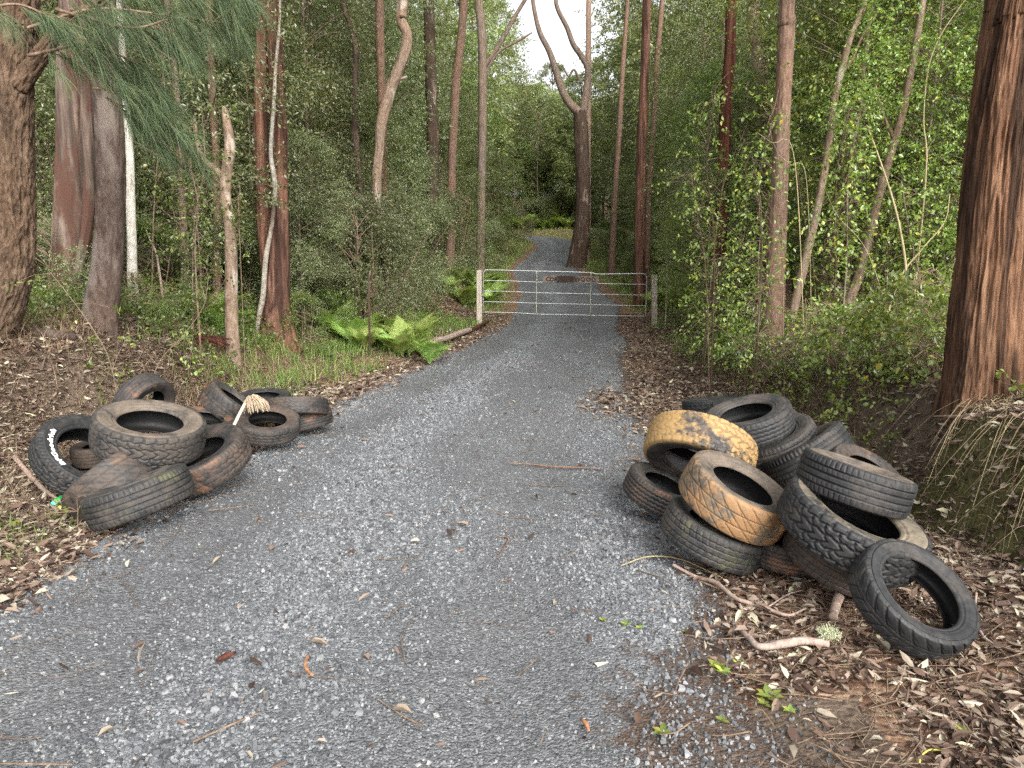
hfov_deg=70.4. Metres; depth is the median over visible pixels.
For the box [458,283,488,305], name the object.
bracken fern
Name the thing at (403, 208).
leafy shrub
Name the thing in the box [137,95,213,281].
sapling
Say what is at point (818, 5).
understorey tree
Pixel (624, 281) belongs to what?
bracken fern
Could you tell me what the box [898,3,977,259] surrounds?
understorey tree
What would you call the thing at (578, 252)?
gum tree
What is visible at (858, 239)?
understorey tree
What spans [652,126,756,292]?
understorey tree
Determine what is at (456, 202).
leafy shrub
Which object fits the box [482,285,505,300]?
bracken fern
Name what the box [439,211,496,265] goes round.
leafy shrub
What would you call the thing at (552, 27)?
sky
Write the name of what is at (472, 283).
bracken fern
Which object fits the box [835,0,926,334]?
sapling gum
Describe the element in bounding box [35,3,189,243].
understorey tree
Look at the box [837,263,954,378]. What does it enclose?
bush
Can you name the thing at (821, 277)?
gum tree
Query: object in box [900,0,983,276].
understorey tree
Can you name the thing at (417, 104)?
forest tree
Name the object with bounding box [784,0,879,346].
sapling gum
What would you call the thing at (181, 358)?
sapling
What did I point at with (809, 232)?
vine
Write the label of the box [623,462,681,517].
tyre
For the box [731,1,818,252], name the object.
understorey tree
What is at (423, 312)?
bracken fern
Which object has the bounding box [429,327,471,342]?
fallen branch
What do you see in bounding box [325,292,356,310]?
bracken fern
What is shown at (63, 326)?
dry grass
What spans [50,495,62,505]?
plastic bottle
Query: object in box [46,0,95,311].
gum tree
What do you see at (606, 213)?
understorey tree
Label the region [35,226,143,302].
leafy shrub
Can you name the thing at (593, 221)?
leafy shrub
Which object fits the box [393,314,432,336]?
bracken fern
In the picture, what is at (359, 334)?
bracken fern
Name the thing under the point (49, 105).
understorey tree
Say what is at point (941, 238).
vine
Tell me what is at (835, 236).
sapling
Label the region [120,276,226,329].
bush
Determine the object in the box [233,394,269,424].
mop
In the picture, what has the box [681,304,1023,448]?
bush
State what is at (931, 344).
bush
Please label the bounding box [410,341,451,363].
bracken fern
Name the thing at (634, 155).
understorey tree
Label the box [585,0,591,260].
gum tree
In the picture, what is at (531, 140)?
forest tree
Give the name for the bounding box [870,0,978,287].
understorey tree
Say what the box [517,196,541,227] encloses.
leafy shrub
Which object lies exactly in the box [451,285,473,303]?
bracken fern
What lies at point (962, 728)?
seedling
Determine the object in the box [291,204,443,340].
leafy shrub
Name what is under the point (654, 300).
gate post
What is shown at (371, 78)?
understorey tree
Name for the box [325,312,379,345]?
bracken fern
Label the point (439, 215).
leafy shrub
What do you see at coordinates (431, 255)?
leafy shrub
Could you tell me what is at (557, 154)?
forest tree
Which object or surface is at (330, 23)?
understorey tree
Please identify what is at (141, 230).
leafy shrub
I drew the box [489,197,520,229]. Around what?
leafy shrub
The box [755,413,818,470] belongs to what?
tyre
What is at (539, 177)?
forest tree
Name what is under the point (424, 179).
understorey tree
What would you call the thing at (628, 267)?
leafy shrub
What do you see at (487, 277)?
bracken fern
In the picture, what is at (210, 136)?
understorey tree
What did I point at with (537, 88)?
forest tree
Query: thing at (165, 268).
understorey tree
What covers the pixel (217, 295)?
bush
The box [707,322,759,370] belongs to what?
bush
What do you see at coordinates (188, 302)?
bush
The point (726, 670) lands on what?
seedling
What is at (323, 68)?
understorey tree
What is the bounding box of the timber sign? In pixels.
[543,276,598,282]
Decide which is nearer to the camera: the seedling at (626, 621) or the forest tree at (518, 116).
the seedling at (626, 621)
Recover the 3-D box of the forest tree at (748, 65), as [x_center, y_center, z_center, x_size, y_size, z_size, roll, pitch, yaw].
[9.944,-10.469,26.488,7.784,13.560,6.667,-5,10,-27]
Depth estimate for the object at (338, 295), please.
14.30 m
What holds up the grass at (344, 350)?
on the ground at (842, 707)
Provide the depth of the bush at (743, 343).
8.06 m
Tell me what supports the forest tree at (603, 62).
on the ground at (842, 707)
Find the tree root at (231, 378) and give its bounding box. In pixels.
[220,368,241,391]
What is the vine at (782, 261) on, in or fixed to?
on the ground at (842, 707)
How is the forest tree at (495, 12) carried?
on the ground at (842, 707)
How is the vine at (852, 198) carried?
on the ground at (842, 707)
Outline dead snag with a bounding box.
[193,106,242,367]
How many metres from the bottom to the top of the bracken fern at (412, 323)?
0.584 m
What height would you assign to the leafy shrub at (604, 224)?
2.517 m
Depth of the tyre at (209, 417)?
6.51 m
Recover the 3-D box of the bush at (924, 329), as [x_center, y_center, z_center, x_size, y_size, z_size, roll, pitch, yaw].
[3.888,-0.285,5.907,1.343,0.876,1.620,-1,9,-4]
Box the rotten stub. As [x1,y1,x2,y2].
[465,319,491,334]
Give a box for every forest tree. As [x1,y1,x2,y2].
[286,0,459,199]
[289,0,421,197]
[298,12,413,186]
[361,1,469,188]
[365,47,447,191]
[403,24,515,233]
[413,0,522,198]
[437,0,534,213]
[451,0,543,215]
[486,112,539,206]
[501,83,542,201]
[506,91,550,204]
[514,81,571,196]
[515,148,556,225]
[531,59,571,147]
[532,91,577,210]
[539,70,613,198]
[540,94,609,217]
[560,115,610,204]
[562,59,629,218]
[571,0,697,182]
[581,13,685,230]
[592,0,747,240]
[593,0,685,192]
[614,1,665,183]
[622,12,738,229]
[654,0,811,163]
[672,0,837,235]
[680,20,746,256]
[734,1,876,251]
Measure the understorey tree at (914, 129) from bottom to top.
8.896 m
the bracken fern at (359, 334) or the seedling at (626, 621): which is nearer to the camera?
the seedling at (626, 621)
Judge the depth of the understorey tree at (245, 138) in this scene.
10.65 m
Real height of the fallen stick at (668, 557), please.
0.033 m
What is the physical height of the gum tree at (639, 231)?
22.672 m
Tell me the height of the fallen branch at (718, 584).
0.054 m
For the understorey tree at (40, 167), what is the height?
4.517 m
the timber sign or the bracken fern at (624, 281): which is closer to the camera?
the timber sign
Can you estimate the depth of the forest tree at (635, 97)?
35.89 m
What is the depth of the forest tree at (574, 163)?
76.08 m
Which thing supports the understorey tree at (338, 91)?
on the ground at (842, 707)
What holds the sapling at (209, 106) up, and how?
on the ground at (842, 707)
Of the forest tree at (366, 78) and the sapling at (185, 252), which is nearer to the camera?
the sapling at (185, 252)
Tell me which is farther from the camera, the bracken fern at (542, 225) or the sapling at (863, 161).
the bracken fern at (542, 225)
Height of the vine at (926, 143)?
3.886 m
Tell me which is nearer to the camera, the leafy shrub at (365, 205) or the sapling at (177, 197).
the sapling at (177, 197)
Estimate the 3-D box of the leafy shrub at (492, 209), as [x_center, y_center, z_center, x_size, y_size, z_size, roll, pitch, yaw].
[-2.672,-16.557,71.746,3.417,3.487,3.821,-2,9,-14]
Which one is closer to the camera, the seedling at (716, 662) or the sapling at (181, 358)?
the seedling at (716, 662)
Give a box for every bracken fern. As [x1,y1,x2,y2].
[176,296,240,320]
[181,290,253,307]
[191,292,247,306]
[202,308,256,333]
[310,300,358,334]
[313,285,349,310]
[323,316,366,337]
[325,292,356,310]
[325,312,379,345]
[331,300,366,315]
[332,306,385,332]
[336,325,389,349]
[342,319,380,328]
[343,328,373,346]
[362,296,381,312]
[367,318,420,334]
[373,308,422,324]
[374,313,420,327]
[374,319,418,355]
[375,329,397,347]
[379,312,438,339]
[389,334,431,355]
[393,306,426,318]
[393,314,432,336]
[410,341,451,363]
[411,324,432,343]
[429,272,463,294]
[446,264,473,277]
[448,274,463,281]
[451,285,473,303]
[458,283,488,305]
[463,276,492,288]
[464,271,488,284]
[470,279,511,300]
[474,268,509,284]
[482,271,503,281]
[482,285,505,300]
[487,280,506,288]
[510,215,528,228]
[513,213,536,226]
[522,214,541,227]
[537,222,548,229]
[538,216,558,228]
[545,213,565,227]
[551,211,572,224]
[557,217,574,227]
[619,278,632,287]
[638,291,663,304]
[650,274,665,288]
[657,284,681,308]
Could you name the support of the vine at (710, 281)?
on the ground at (842, 707)
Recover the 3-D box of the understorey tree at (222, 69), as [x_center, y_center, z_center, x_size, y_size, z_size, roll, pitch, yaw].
[-6.449,-4.853,16.186,3.728,6.435,3.612,-6,11,-34]
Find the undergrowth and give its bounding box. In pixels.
[23,275,393,395]
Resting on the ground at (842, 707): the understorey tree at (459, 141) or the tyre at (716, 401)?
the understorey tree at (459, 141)
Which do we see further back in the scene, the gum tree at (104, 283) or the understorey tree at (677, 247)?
the understorey tree at (677, 247)
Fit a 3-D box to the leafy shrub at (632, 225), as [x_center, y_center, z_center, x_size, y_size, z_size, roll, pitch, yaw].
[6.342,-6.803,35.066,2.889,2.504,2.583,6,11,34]
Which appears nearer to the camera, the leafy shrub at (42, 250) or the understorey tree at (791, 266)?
the leafy shrub at (42, 250)
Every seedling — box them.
[621,619,631,626]
[652,722,670,733]
[708,659,725,670]
[714,664,730,674]
[715,714,729,722]
[756,683,783,700]
[756,697,771,707]
[782,704,796,712]
[955,723,968,735]
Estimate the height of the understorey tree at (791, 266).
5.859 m
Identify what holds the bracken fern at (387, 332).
on the ground at (842, 707)
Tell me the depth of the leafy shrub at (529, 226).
53.84 m
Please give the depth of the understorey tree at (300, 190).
13.81 m
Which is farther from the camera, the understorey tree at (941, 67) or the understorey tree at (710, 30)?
the understorey tree at (710, 30)
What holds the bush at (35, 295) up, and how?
on the ground at (842, 707)
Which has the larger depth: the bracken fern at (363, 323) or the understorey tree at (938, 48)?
the bracken fern at (363, 323)
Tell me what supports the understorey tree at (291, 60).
on the ground at (842, 707)
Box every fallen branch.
[12,455,61,503]
[144,227,163,299]
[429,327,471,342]
[672,563,806,616]
[735,624,829,650]
[829,591,844,620]
[932,413,975,418]
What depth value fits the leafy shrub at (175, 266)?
19.22 m
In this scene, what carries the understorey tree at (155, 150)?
on the ground at (842, 707)
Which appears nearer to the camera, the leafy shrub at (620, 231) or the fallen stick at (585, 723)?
the fallen stick at (585, 723)
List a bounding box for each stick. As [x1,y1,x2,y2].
[192,712,258,742]
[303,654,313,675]
[368,271,370,353]
[497,536,508,558]
[509,463,601,469]
[580,718,589,731]
[620,555,722,577]
[974,590,993,644]
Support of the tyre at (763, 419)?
on the tyre at (675, 441)
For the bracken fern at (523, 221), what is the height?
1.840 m
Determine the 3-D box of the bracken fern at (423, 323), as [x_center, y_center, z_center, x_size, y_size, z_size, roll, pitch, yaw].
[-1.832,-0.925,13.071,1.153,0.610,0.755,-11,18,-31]
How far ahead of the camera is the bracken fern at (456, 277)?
22.60 m
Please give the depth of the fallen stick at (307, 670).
2.84 m
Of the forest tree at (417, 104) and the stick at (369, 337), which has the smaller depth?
the stick at (369, 337)
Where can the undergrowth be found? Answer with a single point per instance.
(40, 297)
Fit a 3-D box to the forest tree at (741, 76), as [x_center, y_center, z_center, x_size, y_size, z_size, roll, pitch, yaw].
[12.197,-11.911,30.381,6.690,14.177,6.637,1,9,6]
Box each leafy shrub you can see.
[27,208,93,309]
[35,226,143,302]
[92,213,200,319]
[126,214,223,282]
[148,214,256,311]
[177,211,316,312]
[251,245,365,323]
[275,288,339,354]
[289,178,426,307]
[289,210,382,313]
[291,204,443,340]
[319,186,456,311]
[338,204,455,299]
[378,191,469,290]
[407,187,496,274]
[439,207,468,248]
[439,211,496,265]
[455,226,493,261]
[464,201,500,222]
[464,218,510,268]
[469,229,506,267]
[485,200,497,215]
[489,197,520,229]
[493,218,521,254]
[499,204,536,240]
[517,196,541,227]
[531,194,567,228]
[535,201,564,229]
[547,191,575,229]
[555,195,575,228]
[571,198,601,228]
[587,227,621,258]
[591,205,604,228]
[592,219,620,253]
[598,226,632,270]
[614,247,659,291]
[615,228,672,279]
[617,218,669,262]
[652,212,700,262]
[667,254,764,358]
[678,231,745,285]
[714,287,763,360]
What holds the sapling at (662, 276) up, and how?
on the ground at (842, 707)
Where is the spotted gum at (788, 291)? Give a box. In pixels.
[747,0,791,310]
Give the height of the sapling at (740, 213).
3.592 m
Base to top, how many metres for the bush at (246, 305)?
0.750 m
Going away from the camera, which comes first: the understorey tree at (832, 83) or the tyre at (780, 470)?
the tyre at (780, 470)
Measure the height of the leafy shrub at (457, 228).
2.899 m
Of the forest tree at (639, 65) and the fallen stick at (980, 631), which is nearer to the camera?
the fallen stick at (980, 631)
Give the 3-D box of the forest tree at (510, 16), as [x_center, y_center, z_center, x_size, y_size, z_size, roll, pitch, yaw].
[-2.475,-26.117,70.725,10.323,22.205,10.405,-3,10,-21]
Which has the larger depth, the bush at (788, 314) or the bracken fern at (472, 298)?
the bracken fern at (472, 298)
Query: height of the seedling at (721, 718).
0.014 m
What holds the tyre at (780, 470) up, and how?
on the tyre
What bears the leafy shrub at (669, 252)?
on the ground at (842, 707)
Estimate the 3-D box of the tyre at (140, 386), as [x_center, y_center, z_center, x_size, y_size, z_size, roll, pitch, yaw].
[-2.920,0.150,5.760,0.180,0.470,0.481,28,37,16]
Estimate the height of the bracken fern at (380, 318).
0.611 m
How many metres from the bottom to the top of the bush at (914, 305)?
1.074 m
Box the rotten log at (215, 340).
[193,335,229,346]
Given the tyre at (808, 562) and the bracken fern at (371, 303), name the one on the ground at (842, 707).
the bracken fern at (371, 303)
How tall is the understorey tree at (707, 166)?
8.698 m
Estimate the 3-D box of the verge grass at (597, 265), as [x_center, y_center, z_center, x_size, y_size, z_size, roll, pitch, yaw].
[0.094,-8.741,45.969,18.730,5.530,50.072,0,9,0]
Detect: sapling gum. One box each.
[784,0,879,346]
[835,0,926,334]
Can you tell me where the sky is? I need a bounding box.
[392,0,708,196]
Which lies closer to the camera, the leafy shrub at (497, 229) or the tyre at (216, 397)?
the tyre at (216, 397)
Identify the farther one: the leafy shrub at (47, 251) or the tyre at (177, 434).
the leafy shrub at (47, 251)
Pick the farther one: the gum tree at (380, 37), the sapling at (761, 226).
the gum tree at (380, 37)
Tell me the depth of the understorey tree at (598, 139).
49.95 m
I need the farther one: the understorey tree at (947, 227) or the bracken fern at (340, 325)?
the bracken fern at (340, 325)
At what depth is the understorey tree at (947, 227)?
10.02 m
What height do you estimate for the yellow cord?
0.010 m
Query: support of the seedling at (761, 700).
on the ground at (842, 707)
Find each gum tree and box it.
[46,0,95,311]
[80,0,125,342]
[205,0,221,294]
[340,0,364,294]
[366,0,412,316]
[375,0,390,300]
[423,0,439,284]
[445,0,467,277]
[475,0,532,274]
[531,0,590,267]
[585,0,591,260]
[608,0,628,278]
[632,0,650,307]
[645,0,664,291]
[761,0,795,381]
[814,0,863,334]
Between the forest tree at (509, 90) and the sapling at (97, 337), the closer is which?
the sapling at (97, 337)
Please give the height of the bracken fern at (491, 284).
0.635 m
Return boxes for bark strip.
[216,651,235,661]
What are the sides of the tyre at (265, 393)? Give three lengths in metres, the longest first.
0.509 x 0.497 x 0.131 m
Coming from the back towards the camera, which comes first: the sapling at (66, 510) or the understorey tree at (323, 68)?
the understorey tree at (323, 68)
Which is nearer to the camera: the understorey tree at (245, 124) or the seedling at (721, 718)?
the seedling at (721, 718)
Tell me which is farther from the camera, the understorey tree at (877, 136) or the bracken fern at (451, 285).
the bracken fern at (451, 285)
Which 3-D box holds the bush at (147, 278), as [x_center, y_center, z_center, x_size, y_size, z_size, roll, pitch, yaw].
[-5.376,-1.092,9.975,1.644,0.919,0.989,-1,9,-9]
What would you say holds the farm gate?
attached to the gate post at (479, 293)
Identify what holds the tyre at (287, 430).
on the road
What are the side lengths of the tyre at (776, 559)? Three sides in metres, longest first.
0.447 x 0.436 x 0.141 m
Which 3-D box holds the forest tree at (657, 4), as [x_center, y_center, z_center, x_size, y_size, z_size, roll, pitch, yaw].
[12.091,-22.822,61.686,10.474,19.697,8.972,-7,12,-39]
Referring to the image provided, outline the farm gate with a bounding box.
[483,269,650,321]
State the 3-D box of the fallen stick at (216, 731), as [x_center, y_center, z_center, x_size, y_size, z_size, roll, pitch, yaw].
[-0.980,1.177,2.490,0.229,0.008,0.010,-9,13,-43]
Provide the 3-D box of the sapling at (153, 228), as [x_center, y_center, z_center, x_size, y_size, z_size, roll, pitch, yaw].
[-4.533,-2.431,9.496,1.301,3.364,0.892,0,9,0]
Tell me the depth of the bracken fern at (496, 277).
26.20 m
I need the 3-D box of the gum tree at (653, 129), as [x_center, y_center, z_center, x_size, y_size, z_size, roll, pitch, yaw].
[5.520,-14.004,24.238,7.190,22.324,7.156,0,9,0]
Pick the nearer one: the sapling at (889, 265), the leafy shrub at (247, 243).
the sapling at (889, 265)
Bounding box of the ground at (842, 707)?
[0,197,1023,767]
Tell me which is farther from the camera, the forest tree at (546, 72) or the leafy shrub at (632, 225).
the forest tree at (546, 72)
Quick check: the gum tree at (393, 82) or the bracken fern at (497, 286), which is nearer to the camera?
the gum tree at (393, 82)
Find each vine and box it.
[699,147,721,344]
[700,139,744,377]
[700,160,726,396]
[726,225,782,377]
[756,132,805,370]
[770,123,784,396]
[778,154,812,350]
[812,51,891,333]
[827,195,887,312]
[866,125,907,332]
[881,194,949,338]
[914,0,964,293]
[937,185,946,290]
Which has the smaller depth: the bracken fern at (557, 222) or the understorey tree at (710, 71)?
the understorey tree at (710, 71)
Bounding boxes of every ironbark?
[253,0,303,352]
[709,0,736,335]
[931,0,1023,425]
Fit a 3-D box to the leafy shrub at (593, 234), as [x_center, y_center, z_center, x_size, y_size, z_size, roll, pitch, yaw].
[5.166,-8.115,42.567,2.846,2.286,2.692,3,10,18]
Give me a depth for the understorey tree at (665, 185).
33.54 m
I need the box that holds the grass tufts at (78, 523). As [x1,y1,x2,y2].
[0,317,967,659]
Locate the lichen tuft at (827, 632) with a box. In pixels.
[816,622,842,644]
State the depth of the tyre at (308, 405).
6.65 m
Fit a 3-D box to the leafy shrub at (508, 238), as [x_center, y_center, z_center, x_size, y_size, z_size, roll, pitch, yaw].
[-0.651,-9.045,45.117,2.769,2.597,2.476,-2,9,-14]
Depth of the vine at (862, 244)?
7.37 m
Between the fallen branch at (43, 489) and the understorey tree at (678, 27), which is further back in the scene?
the understorey tree at (678, 27)
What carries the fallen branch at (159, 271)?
on the ground at (842, 707)
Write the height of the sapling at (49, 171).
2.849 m
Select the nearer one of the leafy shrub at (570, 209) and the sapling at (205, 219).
the sapling at (205, 219)
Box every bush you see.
[26,277,48,313]
[33,262,47,289]
[35,272,138,318]
[120,272,160,313]
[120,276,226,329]
[123,271,178,307]
[139,269,209,299]
[140,286,224,323]
[146,280,250,331]
[172,278,249,324]
[204,284,277,314]
[240,295,256,319]
[681,304,1023,448]
[697,299,798,370]
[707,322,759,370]
[708,300,837,392]
[709,296,890,388]
[727,307,793,353]
[727,307,910,392]
[759,307,819,346]
[784,298,848,343]
[788,299,930,391]
[822,319,944,395]
[823,289,870,321]
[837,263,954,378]
[837,293,944,338]
[838,301,945,366]
[855,290,949,340]
[866,288,929,337]
[875,270,951,353]
[919,319,945,366]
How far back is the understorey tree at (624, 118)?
41.38 m
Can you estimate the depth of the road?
3.38 m
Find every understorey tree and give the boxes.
[0,0,142,276]
[0,0,345,307]
[34,0,140,226]
[34,2,152,277]
[35,0,234,275]
[35,1,205,220]
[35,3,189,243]
[36,0,249,293]
[52,0,304,291]
[136,1,243,276]
[139,17,309,288]
[161,0,342,294]
[186,100,258,274]
[187,20,303,272]
[196,0,371,244]
[208,58,337,292]
[221,0,410,285]
[222,0,419,284]
[237,125,360,330]
[269,0,375,203]
[283,0,441,240]
[292,83,411,282]
[294,0,459,255]
[323,10,407,174]
[363,0,473,253]
[364,127,455,263]
[402,116,485,267]
[415,58,498,241]
[456,145,513,249]
[468,137,527,232]
[485,134,542,227]
[485,138,526,210]
[506,94,574,218]
[516,147,556,216]
[539,110,598,216]
[591,86,634,227]
[591,124,631,220]
[596,76,663,233]
[603,162,667,262]
[606,53,712,265]
[623,122,681,255]
[632,0,789,263]
[633,0,759,273]
[645,63,717,271]
[645,144,698,249]
[646,46,831,325]
[650,198,732,318]
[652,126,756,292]
[652,162,764,329]
[672,64,755,241]
[699,0,837,273]
[699,0,980,303]
[704,0,957,291]
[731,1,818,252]
[741,0,898,242]
[747,68,883,299]
[766,0,971,308]
[774,0,977,294]
[790,0,976,294]
[796,0,981,290]
[798,166,897,286]
[807,0,983,291]
[808,28,966,296]
[810,0,983,290]
[816,13,966,257]
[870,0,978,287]
[894,56,973,286]
[896,86,961,277]
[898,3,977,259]
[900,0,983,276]
[930,137,964,280]
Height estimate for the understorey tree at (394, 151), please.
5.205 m
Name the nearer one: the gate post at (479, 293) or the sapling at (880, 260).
the sapling at (880, 260)
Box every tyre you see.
[28,414,90,494]
[61,451,152,521]
[63,455,88,472]
[69,441,102,468]
[80,463,194,530]
[88,399,206,469]
[112,373,175,432]
[185,424,251,498]
[189,406,234,427]
[199,380,245,421]
[234,404,300,446]
[241,388,290,398]
[265,396,328,414]
[275,406,333,431]
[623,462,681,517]
[643,410,757,476]
[660,496,764,574]
[679,450,785,545]
[682,395,737,412]
[705,393,794,447]
[711,397,733,407]
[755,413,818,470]
[759,535,811,577]
[760,421,854,486]
[776,473,931,587]
[782,530,896,597]
[795,447,917,519]
[831,443,899,474]
[848,539,980,660]
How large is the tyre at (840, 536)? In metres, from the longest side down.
0.675 x 0.659 x 0.202 m
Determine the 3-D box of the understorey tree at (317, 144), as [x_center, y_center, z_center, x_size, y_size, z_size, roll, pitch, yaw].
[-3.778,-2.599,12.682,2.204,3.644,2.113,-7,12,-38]
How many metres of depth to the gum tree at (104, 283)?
7.13 m
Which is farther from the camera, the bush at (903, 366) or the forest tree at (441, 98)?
the forest tree at (441, 98)
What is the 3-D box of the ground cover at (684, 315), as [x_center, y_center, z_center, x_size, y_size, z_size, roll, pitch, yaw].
[1.546,-4.130,26.650,17.565,2.987,26.201,0,9,0]
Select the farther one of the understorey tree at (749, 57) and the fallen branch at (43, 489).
the understorey tree at (749, 57)
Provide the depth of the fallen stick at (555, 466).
5.76 m
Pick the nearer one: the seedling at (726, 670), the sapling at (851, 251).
the seedling at (726, 670)
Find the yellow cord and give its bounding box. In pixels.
[918,749,941,762]
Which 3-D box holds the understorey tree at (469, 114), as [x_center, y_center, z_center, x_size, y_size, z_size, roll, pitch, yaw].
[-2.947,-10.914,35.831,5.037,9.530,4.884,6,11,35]
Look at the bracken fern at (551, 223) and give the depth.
67.28 m
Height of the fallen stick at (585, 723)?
0.015 m
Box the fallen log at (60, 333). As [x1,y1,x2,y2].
[19,325,76,339]
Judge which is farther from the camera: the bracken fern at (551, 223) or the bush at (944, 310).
the bracken fern at (551, 223)
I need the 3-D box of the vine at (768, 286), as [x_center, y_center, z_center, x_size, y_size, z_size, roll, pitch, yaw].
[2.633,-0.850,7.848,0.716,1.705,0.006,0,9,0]
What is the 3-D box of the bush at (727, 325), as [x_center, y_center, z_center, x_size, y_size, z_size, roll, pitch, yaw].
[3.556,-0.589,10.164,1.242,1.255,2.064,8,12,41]
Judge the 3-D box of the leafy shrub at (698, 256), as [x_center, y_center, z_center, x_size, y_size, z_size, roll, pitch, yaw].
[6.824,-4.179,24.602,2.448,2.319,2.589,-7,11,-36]
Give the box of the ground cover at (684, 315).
[198,246,905,343]
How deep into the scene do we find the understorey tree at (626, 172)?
32.83 m
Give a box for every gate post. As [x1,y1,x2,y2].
[476,270,481,323]
[651,275,657,325]
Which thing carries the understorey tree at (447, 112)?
on the ground at (842, 707)
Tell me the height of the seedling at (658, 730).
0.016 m
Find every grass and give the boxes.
[0,292,1023,514]
[34,287,831,401]
[391,226,695,313]
[877,378,1023,559]
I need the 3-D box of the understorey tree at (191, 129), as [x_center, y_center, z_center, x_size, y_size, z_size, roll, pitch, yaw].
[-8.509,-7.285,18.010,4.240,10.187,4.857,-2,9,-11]
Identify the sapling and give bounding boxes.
[2,273,151,395]
[10,495,86,525]
[34,134,54,272]
[35,80,54,275]
[35,117,54,272]
[35,119,94,270]
[116,1,139,306]
[125,70,206,303]
[125,256,208,398]
[136,150,245,359]
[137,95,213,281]
[137,159,215,290]
[144,96,252,336]
[163,111,224,294]
[185,362,234,395]
[209,179,258,373]
[644,163,744,391]
[651,228,683,324]
[670,62,758,394]
[712,62,814,393]
[715,112,769,323]
[719,143,807,361]
[719,173,800,344]
[767,148,849,321]
[788,83,889,343]
[794,69,905,353]
[812,148,885,335]
[821,44,898,299]
[829,116,908,293]
[851,159,929,316]
[856,163,955,321]
[908,146,962,293]
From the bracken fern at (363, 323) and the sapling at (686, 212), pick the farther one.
the bracken fern at (363, 323)
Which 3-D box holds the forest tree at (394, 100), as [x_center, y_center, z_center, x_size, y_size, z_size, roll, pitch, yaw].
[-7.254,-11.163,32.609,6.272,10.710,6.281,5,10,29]
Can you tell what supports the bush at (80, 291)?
on the ground at (842, 707)
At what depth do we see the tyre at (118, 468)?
4.59 m
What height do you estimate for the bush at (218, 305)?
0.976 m
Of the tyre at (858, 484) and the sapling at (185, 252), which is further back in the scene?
the sapling at (185, 252)
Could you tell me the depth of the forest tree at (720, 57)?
33.85 m
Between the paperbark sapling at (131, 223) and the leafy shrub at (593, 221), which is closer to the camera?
the paperbark sapling at (131, 223)
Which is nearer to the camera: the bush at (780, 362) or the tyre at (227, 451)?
the tyre at (227, 451)
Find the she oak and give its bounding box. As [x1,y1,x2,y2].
[0,0,281,339]
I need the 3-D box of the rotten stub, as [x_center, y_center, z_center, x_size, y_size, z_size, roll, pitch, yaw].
[-0.821,-1.478,18.522,0.118,0.131,3.571,1,9,7]
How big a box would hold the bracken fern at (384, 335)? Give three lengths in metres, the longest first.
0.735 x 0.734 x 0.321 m
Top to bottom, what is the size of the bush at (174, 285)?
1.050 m
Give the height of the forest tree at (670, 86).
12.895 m
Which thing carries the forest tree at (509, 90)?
on the ground at (842, 707)
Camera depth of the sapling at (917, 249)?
7.88 m
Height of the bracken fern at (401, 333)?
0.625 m
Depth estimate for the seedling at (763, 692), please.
2.74 m
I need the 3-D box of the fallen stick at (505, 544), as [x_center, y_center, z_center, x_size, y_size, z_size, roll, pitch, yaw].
[-0.027,0.959,4.138,0.119,0.081,0.311,0,9,0]
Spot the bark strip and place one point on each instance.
(224, 656)
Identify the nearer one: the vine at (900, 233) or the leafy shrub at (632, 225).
the vine at (900, 233)
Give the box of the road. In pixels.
[0,235,819,767]
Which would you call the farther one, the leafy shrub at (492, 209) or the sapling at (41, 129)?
the leafy shrub at (492, 209)
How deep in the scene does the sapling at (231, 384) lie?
8.13 m
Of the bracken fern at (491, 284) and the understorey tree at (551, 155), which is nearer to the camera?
the bracken fern at (491, 284)
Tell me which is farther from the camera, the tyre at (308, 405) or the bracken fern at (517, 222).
the bracken fern at (517, 222)
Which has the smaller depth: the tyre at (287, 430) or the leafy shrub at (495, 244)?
the tyre at (287, 430)
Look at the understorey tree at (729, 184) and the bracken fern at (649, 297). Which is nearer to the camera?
the understorey tree at (729, 184)
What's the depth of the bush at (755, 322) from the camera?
9.17 m
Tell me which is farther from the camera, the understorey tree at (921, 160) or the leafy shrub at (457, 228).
the leafy shrub at (457, 228)
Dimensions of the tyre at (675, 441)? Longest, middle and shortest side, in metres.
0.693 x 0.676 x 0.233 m
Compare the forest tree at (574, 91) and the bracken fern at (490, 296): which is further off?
the forest tree at (574, 91)
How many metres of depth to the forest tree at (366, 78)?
28.29 m
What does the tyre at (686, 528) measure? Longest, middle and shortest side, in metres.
0.556 x 0.542 x 0.170 m

